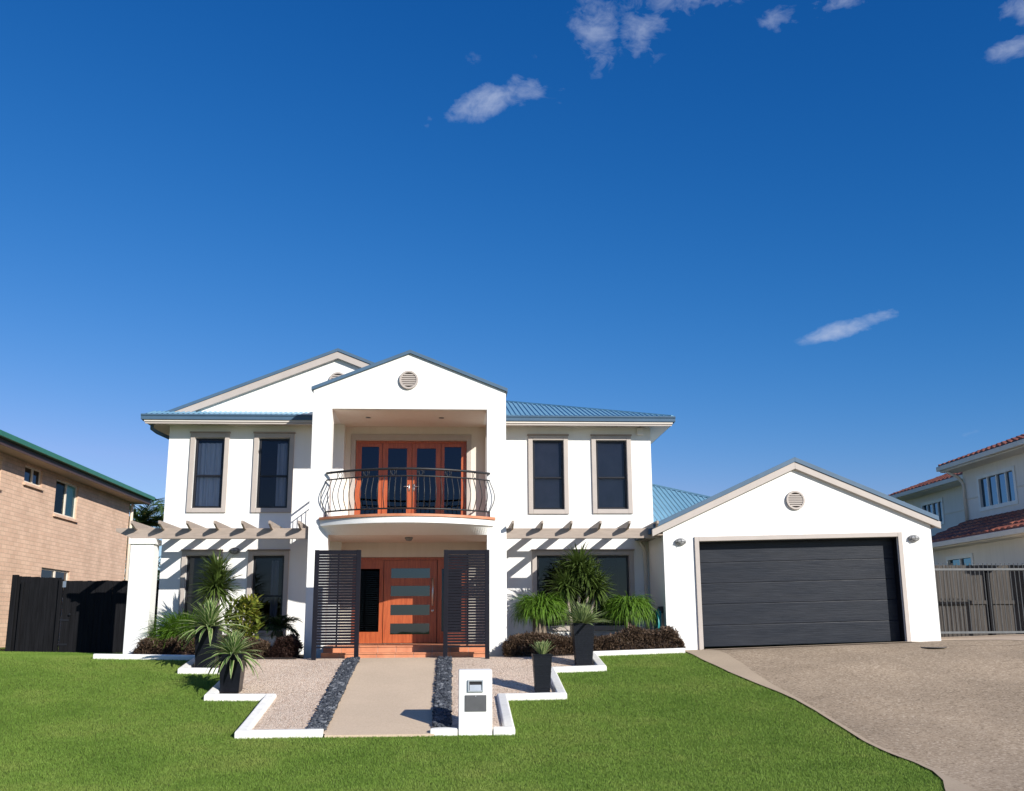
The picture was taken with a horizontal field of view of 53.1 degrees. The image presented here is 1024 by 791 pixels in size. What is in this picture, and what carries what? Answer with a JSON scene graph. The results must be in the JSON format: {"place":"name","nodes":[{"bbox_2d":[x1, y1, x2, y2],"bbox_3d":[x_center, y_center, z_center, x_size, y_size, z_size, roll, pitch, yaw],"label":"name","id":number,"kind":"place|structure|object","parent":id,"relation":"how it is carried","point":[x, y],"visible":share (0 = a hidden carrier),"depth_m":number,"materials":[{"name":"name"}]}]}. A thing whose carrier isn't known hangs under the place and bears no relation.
{"place":"outdoors","nodes":[
{"label":"outdoors","id":0,"kind":"place"},
{"bbox_2d":[324,657,436,737],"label":"garden path","id":1,"kind":"structure","parent":0,"point":[389,697],"depth_m":16.95,"materials":[{"name":"beige concrete"}]},
{"bbox_2d":[0,640,944,790],"bbox_3d":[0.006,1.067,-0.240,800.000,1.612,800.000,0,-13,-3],"label":"lawn ground","id":2,"kind":"structure","parent":0,"point":[481,744],"depth_m":14.57,"materials":[{"name":"plant"}]},
{"bbox_2d":[5,575,63,651],"bbox_3d":[-11.068,5.141,23.747,1.140,1.940,0.160,0,-13,-3],"label":"timber fence","id":3,"kind":"object","parent":2,"relation":"on","point":[34,614],"visible":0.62,"depth_m":23.75,"materials":[{"name":"black wood"}]},
{"bbox_2d":[57,580,108,652],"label":"timber gate","id":4,"kind":"structure","parent":3,"relation":"attached to","point":[82,619],"depth_m":23.81,"materials":[{"name":"wood"}]},
{"bbox_2d":[0,430,154,646],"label":"brick house","id":5,"kind":"structure","parent":2,"relation":"on","point":[63,518],"depth_m":31.02,"materials":[{"name":"brown brick"}]},
{"bbox_2d":[23,465,44,490],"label":"window","id":6,"kind":"structure","parent":5,"relation":"in","point":[32,475],"depth_m":29.48,"materials":[{"name":"beige glass"}]},
{"bbox_2d":[41,568,67,601],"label":"window","id":7,"kind":"structure","parent":5,"relation":"in","point":[45,572],"depth_m":31.19,"materials":[{"name":"glass"}]},
{"bbox_2d":[53,479,78,522],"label":"window","id":8,"kind":"structure","parent":5,"relation":"in","point":[69,495],"depth_m":32.39,"materials":[{"name":"teal glass"}]},
{"bbox_2d":[103,580,158,652],"bbox_3d":[-8.819,5.227,23.903,1.292,1.794,0.079,0,-13,-3],"label":"timber fence","id":9,"kind":"object","parent":2,"relation":"on","point":[115,616],"visible":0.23,"depth_m":23.87,"materials":[{"name":"black wood"}]},
{"bbox_2d":[125,498,164,570],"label":"palm tree","id":10,"kind":"object","parent":2,"relation":"on","point":[141,516],"visible":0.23,"depth_m":41.81,"materials":[{"name":"green plant"}]},
{"bbox_2d":[157,556,160,579],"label":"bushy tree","id":11,"kind":"object","parent":2,"relation":"on","point":[159,566],"visible":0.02,"depth_m":44.17,"materials":[{"name":"green plant"}]},
{"bbox_2d":[93,654,323,738],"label":"garden kerb","id":12,"kind":"structure","parent":2,"relation":"on","point":[245,728],"depth_m":16.99,"materials":[{"name":"white paint"}]},
{"bbox_2d":[193,655,593,733],"bbox_3d":[-2.144,5.161,18.100,7.900,0.921,6.430,0,-13,-3],"label":"gravel bed","id":13,"kind":"object","parent":2,"relation":"on","point":[298,687],"visible":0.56,"depth_m":18.38,"materials":[{"name":"beige gravel"}]},
{"bbox_2d":[194,626,222,667],"bbox_3d":[-5.801,4.814,19.535,0.446,0.800,0.446,0,-13,-3],"label":"planter","id":14,"kind":"object","parent":13,"relation":"on","point":[201,648],"visible":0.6,"depth_m":19.35,"materials":[{"name":"black ceramic"}]},
{"bbox_2d":[169,597,249,649],"bbox_3d":[-5.762,4.365,19.604,1.416,1.006,1.596,10,-16,-39],"label":"variegated plant","id":15,"kind":"object","parent":14,"relation":"in","point":[209,615],"visible":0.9,"depth_m":19.51,"materials":[{"name":"green plant"}]},
{"bbox_2d":[218,654,247,692],"bbox_3d":[-4.806,4.762,17.584,0.416,0.640,0.416,0,-13,-3],"label":"planter","id":16,"kind":"object","parent":13,"relation":"on","point":[233,683],"visible":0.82,"depth_m":17.41,"materials":[{"name":"black ceramic"}]},
{"bbox_2d":[198,629,264,679],"bbox_3d":[-4.817,4.468,17.660,1.098,0.901,1.136,-8,-15,32],"label":"variegated plant","id":17,"kind":"object","parent":16,"relation":"in","point":[232,644],"visible":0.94,"depth_m":17.56,"materials":[{"name":"green plant"}]},
{"bbox_2d":[306,656,359,730],"bbox_3d":[-3.030,5.062,17.731,0.351,0.901,5.649,0,-13,-3],"label":"pebble strip","id":18,"kind":"object","parent":13,"relation":"on","point":[327,707],"visible":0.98,"depth_m":17.03,"materials":[{"name":"grey gravel"}]},
{"bbox_2d":[311,550,360,659],"bbox_3d":[-3.568,4.310,20.805,1.040,2.320,0.150,0,-13,-3],"label":"slatted screen","id":19,"kind":"object","parent":13,"relation":"on","point":[336,629],"visible":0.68,"depth_m":20.81,"materials":[{"name":"grey metal"}]},
{"bbox_2d":[432,656,452,726],"bbox_3d":[-1.197,5.084,17.884,0.346,0.891,5.539,0,-13,-3],"label":"pebble strip","id":20,"kind":"object","parent":13,"relation":"on","point":[442,708],"visible":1,"depth_m":17.17,"materials":[{"name":"grey gravel"}]},
{"bbox_2d":[443,550,489,658],"bbox_3d":[-0.932,4.329,20.958,1.040,2.320,0.150,0,-13,-3],"label":"slatted screen","id":21,"kind":"object","parent":13,"relation":"on","point":[467,572],"visible":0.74,"depth_m":20.96,"materials":[{"name":"grey metal"}]},
{"bbox_2d":[458,669,491,735],"bbox_3d":[-0.545,4.609,15.149,0.490,1.075,0.445,0,-13,-3],"label":"letterbox","id":22,"kind":"object","parent":13,"relation":"on","point":[475,703],"visible":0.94,"depth_m":14.97,"materials":[{"name":"concrete"}]},
{"bbox_2d":[465,695,485,711],"bbox_3d":[-0.531,4.498,14.962,0.315,0.230,0.020,0,-13,-3],"label":"access door","id":23,"kind":"structure","parent":22,"relation":"in","point":[473,703],"depth_m":14.96,"materials":[{"name":"metal"}]},
{"bbox_2d":[531,654,552,692],"bbox_3d":[0.519,4.787,17.661,0.341,0.640,0.341,0,-13,-3],"label":"planter","id":24,"kind":"object","parent":13,"relation":"on","point":[542,665],"visible":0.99,"depth_m":17.53,"materials":[{"name":"black ceramic"}]},
{"bbox_2d":[530,640,555,653],"bbox_3d":[0.542,4.358,17.747,0.435,0.275,0.492,6,-14,-26],"label":"variegated plant","id":25,"kind":"object","parent":24,"relation":"on","point":[542,647],"visible":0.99,"depth_m":17.68,"materials":[{"name":"green plant"}]},
{"bbox_2d":[570,623,594,664],"bbox_3d":[1.386,4.844,19.969,0.431,0.790,0.431,0,-13,-3],"label":"planter","id":26,"kind":"object","parent":13,"relation":"on","point":[583,638],"visible":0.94,"depth_m":19.80,"materials":[{"name":"black ceramic"}]},
{"bbox_2d":[555,601,610,625],"bbox_3d":[1.377,4.276,20.100,1.180,0.514,1.274,10,-16,-37],"label":"variegated plant","id":27,"kind":"object","parent":26,"relation":"in","point":[583,614],"visible":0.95,"depth_m":19.98,"materials":[{"name":"green plant"}]},
{"bbox_2d":[250,654,573,658],"bbox_3d":[-2.420,5.592,22.186,11.730,0.097,2.850,0,-13,-3],"label":"mulch bed","id":28,"kind":"object","parent":2,"relation":"on","point":[303,655],"visible":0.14,"depth_m":20.72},
{"bbox_2d":[134,605,224,649],"bbox_3d":[-7.018,5.017,21.914,2.142,1.106,2.172,0,-13,-3],"label":"strap leaf clump","id":29,"kind":"object","parent":28,"relation":"on","point":[161,632],"visible":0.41,"depth_m":21.53,"materials":[{"name":"green plant"}]},
{"bbox_2d":[132,633,271,657],"bbox_3d":[-6.391,5.245,21.410,2.953,0.588,0.939,0,-13,-3],"label":"hedge","id":30,"kind":"object","parent":28,"relation":"on","point":[146,645],"visible":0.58,"depth_m":21.09,"materials":[{"name":"brown plant"}]},
{"bbox_2d":[116,521,307,653],"bbox_3d":[-6.535,4.342,22.605,4.125,2.945,2.096,0,-13,-3],"label":"pergola","id":31,"kind":"object","parent":28,"relation":"on","point":[145,542],"visible":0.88,"depth_m":22.06,"materials":[{"name":"white paint"}]},
{"bbox_2d":[184,548,245,613],"bbox_3d":[-6.375,4.463,22.071,1.299,2.377,1.306,0,-13,-3],"label":"dragon tree","id":32,"kind":"object","parent":28,"relation":"on","point":[217,580],"visible":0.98,"depth_m":22.06,"materials":[{"name":"green plant"}]},
{"bbox_2d":[223,593,266,639],"bbox_3d":[-5.779,4.942,22.021,0.994,1.372,1.001,0,-13,-3],"label":"croton","id":33,"kind":"object","parent":28,"relation":"on","point":[248,606],"visible":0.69,"depth_m":21.92,"materials":[{"name":"green plant"}]},
{"bbox_2d":[260,614,302,639],"bbox_3d":[-5.046,5.241,22.327,0.966,0.951,0.931,-10,-16,37],"label":"palm","id":34,"kind":"object","parent":28,"relation":"on","point":[280,623],"visible":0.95,"depth_m":22.29,"materials":[{"name":"green plant"}]},
{"bbox_2d":[267,633,303,657],"bbox_3d":[-4.707,5.258,21.471,0.770,0.574,0.963,0,-13,-3],"label":"bronze shrub","id":35,"kind":"object","parent":28,"relation":"on","point":[289,646],"visible":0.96,"depth_m":21.11,"materials":[{"name":"brown plant"}]},
{"bbox_2d":[509,589,573,632],"bbox_3d":[0.610,4.930,22.280,1.585,1.484,1.521,0,-13,-3],"label":"ponytail palm","id":36,"kind":"object","parent":28,"relation":"on","point":[539,609],"visible":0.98,"depth_m":22.08,"materials":[{"name":"green plant"}]},
{"bbox_2d":[541,542,617,636],"bbox_3d":[1.500,4.467,22.722,1.816,2.540,1.332,0,-13,-3],"label":"dragon tree","id":37,"kind":"object","parent":28,"relation":"on","point":[577,576],"visible":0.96,"depth_m":22.60,"materials":[{"name":"green plant"}]},
{"bbox_2d":[501,625,685,656],"bbox_3d":[1.714,5.225,21.794,3.924,0.696,1.029,0,-13,-3],"label":"hedge","id":38,"kind":"object","parent":28,"relation":"on","point":[634,637],"visible":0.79,"depth_m":21.45,"materials":[{"name":"brown plant"}]},
{"bbox_2d":[598,589,657,628],"bbox_3d":[2.582,4.983,22.560,1.411,1.377,1.445,0,-13,-3],"label":"ponytail palm","id":39,"kind":"object","parent":28,"relation":"on","point":[627,609],"visible":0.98,"depth_m":22.31,"materials":[{"name":"green plant"}]},
{"bbox_2d":[430,727,456,735],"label":"garden kerb","id":40,"kind":"structure","parent":2,"relation":"on","point":[443,731],"depth_m":14.84,"materials":[{"name":"white paint"}]},
{"bbox_2d":[141,348,940,657],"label":"white house","id":41,"kind":"structure","parent":2,"relation":"on","point":[403,471],"depth_m":23.82,"materials":[{"name":"beige paint"}]},
{"bbox_2d":[178,549,223,621],"bbox_3d":[-7.189,4.544,23.621,0.960,1.965,0.180,0,-13,-3],"label":"window","id":42,"kind":"structure","parent":41,"relation":"in","point":[194,555],"depth_m":23.72,"materials":[{"name":"black glass"}]},
{"bbox_2d":[186,431,230,512],"bbox_3d":[-7.184,1.823,24.284,0.950,1.925,0.276,0,-13,-3],"label":"window","id":43,"kind":"structure","parent":41,"relation":"in","point":[208,458],"depth_m":24.30,"materials":[{"name":"black glass"}]},
{"bbox_2d":[245,549,289,635],"bbox_3d":[-5.662,4.555,23.710,0.980,1.965,0.180,0,-13,-3],"label":"window","id":44,"kind":"structure","parent":41,"relation":"in","point":[270,567],"depth_m":23.79,"materials":[{"name":"black glass"}]},
{"bbox_2d":[250,432,295,512],"bbox_3d":[-5.676,1.834,24.372,0.990,1.925,0.276,0,-13,-3],"label":"window","id":45,"kind":"structure","parent":41,"relation":"in","point":[285,456],"depth_m":24.36,"materials":[{"name":"beige paint"}]},
{"bbox_2d":[381,443,411,513],"bbox_3d":[-2.789,2.155,24.772,0.705,2.020,0.101,0,-13,-3],"label":"balcony door","id":46,"kind":"structure","parent":41,"relation":"in","point":[394,454],"depth_m":24.83,"materials":[{"name":"brown wood"}]},
{"bbox_2d":[383,560,436,642],"bbox_3d":[-2.405,4.853,24.166,1.250,1.915,0.137,0,-13,-3],"label":"front door","id":47,"kind":"structure","parent":41,"relation":"in","point":[410,586],"depth_m":24.19,"materials":[{"name":"brown wood"}]},
{"bbox_2d":[411,443,440,513],"bbox_3d":[-2.080,2.160,24.813,0.695,2.020,0.101,0,-13,-3],"label":"balcony door","id":48,"kind":"structure","parent":41,"relation":"in","point":[423,455],"depth_m":24.87,"materials":[{"name":"brown wood"}]},
{"bbox_2d":[527,434,568,513],"bbox_3d":[0.874,1.900,24.726,1.010,1.935,0.230,0,-13,-3],"label":"window","id":49,"kind":"structure","parent":41,"relation":"in","point":[543,456],"depth_m":24.77,"materials":[{"name":"black glass"}]},
{"bbox_2d":[506,521,660,537],"bbox_3d":[1.533,3.134,23.361,3.495,0.350,2.096,0,-13,-3],"label":"pergola","id":50,"kind":"object","parent":41,"relation":"attached to","point":[567,530],"visible":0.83,"depth_m":22.71,"materials":[{"name":"beige wood"}]},
{"bbox_2d":[531,549,635,630],"bbox_3d":[1.685,4.578,24.145,2.460,1.885,0.180,0,-13,-3],"label":"window","id":51,"kind":"structure","parent":41,"relation":"in","point":[621,567],"depth_m":24.24,"materials":[{"name":"black glass"}]},
{"bbox_2d":[590,434,632,513],"bbox_3d":[2.411,1.906,24.817,1.010,1.925,0.230,0,-13,-3],"label":"window","id":52,"kind":"structure","parent":41,"relation":"in","point":[607,479],"depth_m":24.86,"materials":[{"name":"black glass"}]},
{"bbox_2d":[653,606,662,630],"bbox_3d":[3.241,5.144,22.579,0.199,0.967,0.482,0,-13,-3],"label":"garden hose","id":53,"kind":"object","parent":41,"relation":"attached to","point":[659,617],"visible":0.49,"depth_m":22.60,"materials":[{"name":"teal plastic"}]},
{"bbox_2d":[699,539,900,646],"bbox_3d":[6.387,4.382,22.895,4.492,2.388,0.050,0,-13,-3],"label":"garage door","id":54,"kind":"structure","parent":41,"relation":"in","point":[815,591],"depth_m":22.86,"materials":[{"name":"grey metal"}]},
{"bbox_2d":[493,648,684,734],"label":"garden kerb","id":55,"kind":"structure","parent":2,"relation":"on","point":[507,727],"depth_m":17.52,"materials":[{"name":"white paint"}]},
{"bbox_2d":[889,434,1023,564],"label":"cream house","id":56,"kind":"structure","parent":2,"relation":"on","point":[976,505],"depth_m":30.02,"materials":[{"name":"white paint"}]},
{"bbox_2d":[920,498,944,524],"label":"window","id":57,"kind":"structure","parent":56,"relation":"in","point":[935,506],"depth_m":36.90,"materials":[{"name":"white plastic"}]},
{"bbox_2d":[945,553,973,564],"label":"window","id":58,"kind":"structure","parent":56,"relation":"in","point":[964,559],"depth_m":29.59,"materials":[{"name":"blue glass"}]},
{"bbox_2d":[976,466,1018,511],"bbox_3d":[14.289,2.759,30.091,0.130,1.080,2.150,0,-13,-3],"label":"window","id":59,"kind":"structure","parent":56,"relation":"in","point":[998,488],"depth_m":30.08,"materials":[{"name":"blue glass"}]},
{"bbox_2d":[0,0,1023,611],"label":"sky","id":60,"kind":"structure","parent":0,"point":[781,231],"materials":[{"name":"blue"}]},
{"bbox_2d":[705,641,915,649],"bbox_3d":[6.458,5.407,22.154,4.650,0.137,0.470,0,-13,-3],"label":"garage apron","id":61,"kind":"object","parent":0,"point":[811,645],"visible":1,"depth_m":22.15,"materials":[{"name":"concrete"}]},
{"bbox_2d":[685,649,977,790],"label":"driveway border","id":62,"kind":"object","parent":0,"point":[725,661],"visible":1,"depth_m":18.10,"materials":[{"name":"concrete"}]},
{"bbox_2d":[713,640,1023,790],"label":"driveway","id":63,"kind":"structure","parent":0,"point":[955,710],"depth_m":17.00,"materials":[{"name":"beige concrete"}]},
{"bbox_2d":[941,634,1023,639],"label":"side pad","id":64,"kind":"object","parent":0,"point":[1005,637],"visible":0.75,"depth_m":23.48,"materials":[{"name":"concrete"}]},
{"bbox_2d":[934,563,1023,633],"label":"metal gate","id":65,"kind":"structure","parent":64,"relation":"on","point":[965,569],"depth_m":24.23,"materials":[{"name":"grey metal"}]},
{"bbox_2d":[935,565,1023,636],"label":"paling fence","id":66,"kind":"object","parent":64,"relation":"on","point":[979,602],"visible":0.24,"depth_m":25.52,"materials":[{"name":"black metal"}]}
]}

